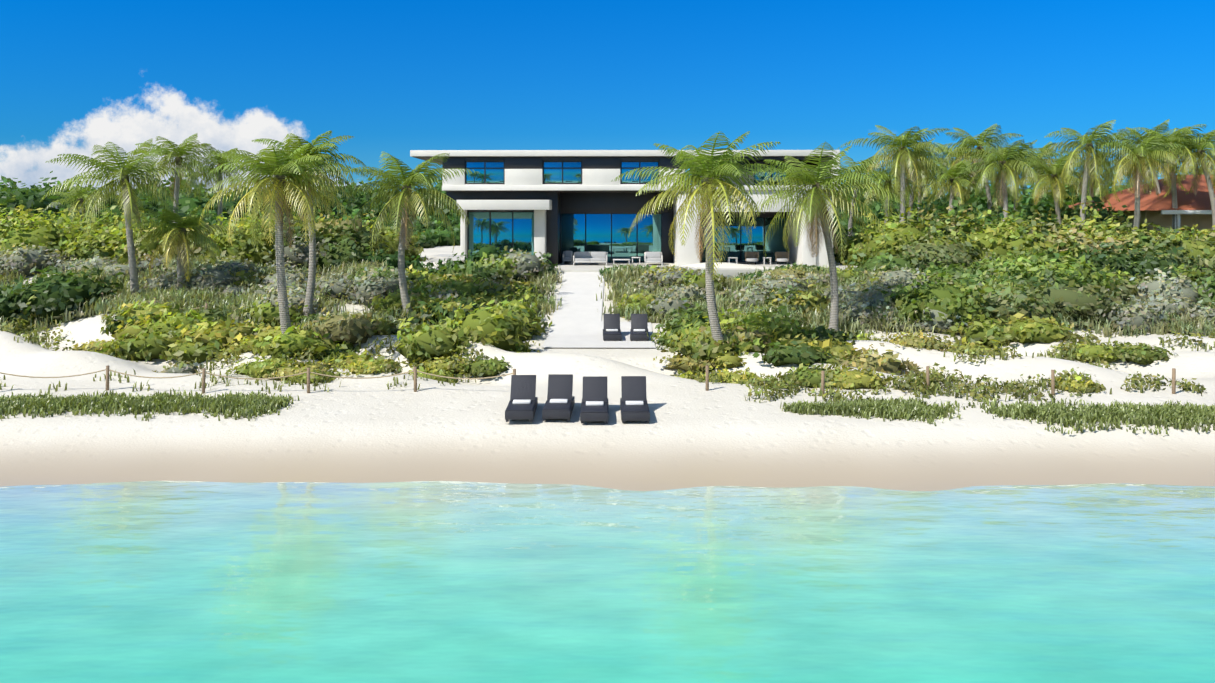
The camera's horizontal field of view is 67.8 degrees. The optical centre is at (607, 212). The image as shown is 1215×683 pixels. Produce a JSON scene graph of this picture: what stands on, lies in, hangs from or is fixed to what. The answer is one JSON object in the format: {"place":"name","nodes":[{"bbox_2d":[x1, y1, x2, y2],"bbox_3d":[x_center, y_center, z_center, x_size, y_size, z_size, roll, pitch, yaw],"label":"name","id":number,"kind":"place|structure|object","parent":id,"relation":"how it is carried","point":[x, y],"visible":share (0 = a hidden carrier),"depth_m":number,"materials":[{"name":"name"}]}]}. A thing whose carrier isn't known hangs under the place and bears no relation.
{"place":"outdoors","nodes":[
{"label":"outdoors","id":0,"kind":"place"},
{"bbox_2d":[541,272,655,347],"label":"beach path","id":1,"kind":"structure","parent":0,"point":[577,322],"depth_m":41.83,"materials":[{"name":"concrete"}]},
{"bbox_2d":[603,314,621,340],"bbox_3d":[0.196,4.916,39.001,0.780,0.995,1.950,0,0,-1],"label":"sun lounger","id":2,"kind":"object","parent":1,"relation":"on","point":[611,330],"visible":0.92,"depth_m":39.32,"materials":[{"name":"grey wicker"}]},
{"bbox_2d":[630,314,648,340],"bbox_3d":[1.371,4.916,38.986,0.780,0.995,1.950,0,0,2],"label":"sun lounger","id":3,"kind":"object","parent":1,"relation":"on","point":[639,327],"visible":0.92,"depth_m":39.31,"materials":[{"name":"grey wicker"}]},
{"bbox_2d":[0,481,1214,682],"bbox_3d":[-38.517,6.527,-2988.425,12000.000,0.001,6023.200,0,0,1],"label":"sea water","id":4,"kind":"structure","parent":0,"point":[292,582],"depth_m":15.94,"materials":[{"name":"teal liquid"}]},
{"bbox_2d":[0,220,1214,490],"bbox_3d":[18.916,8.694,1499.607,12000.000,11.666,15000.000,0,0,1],"label":"terrain","id":5,"kind":"structure","parent":0,"point":[376,430],"depth_m":24.34,"materials":[{"name":"beige sand"}]},
{"bbox_2d":[101,293,207,309],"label":"rope fence","id":6,"kind":"object","parent":5,"relation":"on","point":[206,306],"visible":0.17,"depth_m":42.82,"materials":[{"name":"brown wood"}]},
{"bbox_2d":[0,365,515,393],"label":"rope fence","id":7,"kind":"object","parent":5,"relation":"on","point":[308,372],"visible":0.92,"depth_m":28.34,"materials":[{"name":"brown fabric"}]},
{"bbox_2d":[505,375,537,421],"bbox_3d":[-2.428,5.215,25.680,0.780,0.995,1.950,0,0,-1],"label":"sun lounger","id":8,"kind":"object","parent":5,"relation":"on","point":[523,403],"visible":1,"depth_m":25.96,"materials":[{"name":"grey wicker"}]},
{"bbox_2d":[542,374,574,420],"bbox_3d":[-1.387,5.226,25.827,0.780,0.995,1.950,0,0,1],"label":"sun lounger","id":9,"kind":"object","parent":5,"relation":"on","point":[560,403],"visible":1,"depth_m":26.11,"materials":[{"name":"grey wicker"}]},
{"bbox_2d":[580,376,608,423],"bbox_3d":[-0.360,5.259,25.663,0.780,0.995,1.950,0,0,0],"label":"sun lounger","id":10,"kind":"object","parent":5,"relation":"on","point":[594,404],"visible":1,"depth_m":25.94,"materials":[{"name":"grey wicker"}]},
{"bbox_2d":[0,251,1214,434],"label":"dune grass","id":11,"kind":"structure","parent":5,"relation":"on","point":[1179,416],"depth_m":29.30,"materials":[{"name":"green plant"}]},
{"bbox_2d":[0,167,1214,403],"bbox_3d":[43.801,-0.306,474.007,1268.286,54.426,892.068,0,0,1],"label":"shrubs","id":12,"kind":"object","parent":5,"relation":"on","point":[936,290],"visible":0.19,"depth_m":43.17,"materials":[{"name":"green plant"}]},
{"bbox_2d":[42,119,1214,341],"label":"palm","id":13,"kind":"object","parent":5,"relation":"on","point":[292,167],"depth_m":43.89,"materials":[{"name":"green plant"}]},
{"bbox_2d":[410,150,856,278],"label":"villa","id":14,"kind":"object","parent":5,"relation":"on","point":[574,210],"visible":0.67,"depth_m":56.16,"materials":[{"name":"white paint"}]},
{"bbox_2d":[620,376,649,422],"bbox_3d":[0.767,5.268,25.765,0.780,0.995,1.950,0,0,0],"label":"sun lounger","id":15,"kind":"object","parent":5,"relation":"on","point":[633,404],"visible":1,"depth_m":26.05,"materials":[{"name":"grey wicker"}]},
{"bbox_2d":[705,365,1175,395],"bbox_3d":[12.075,5.357,28.159,17.987,1.109,0.576,0,0,1],"label":"rope fence","id":16,"kind":"object","parent":5,"relation":"on","point":[928,380],"visible":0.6,"depth_m":28.06,"materials":[{"name":"brown wood"}]},
{"bbox_2d":[1069,175,1214,236],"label":"neighbour house","id":17,"kind":"structure","parent":5,"relation":"on","point":[1192,209],"depth_m":62.23,"materials":[{"name":"red paint"}]},
{"bbox_2d":[0,0,1214,195],"label":"sky","id":18,"kind":"structure","parent":0,"point":[397,77],"materials":[{"name":"blue"}]}
]}

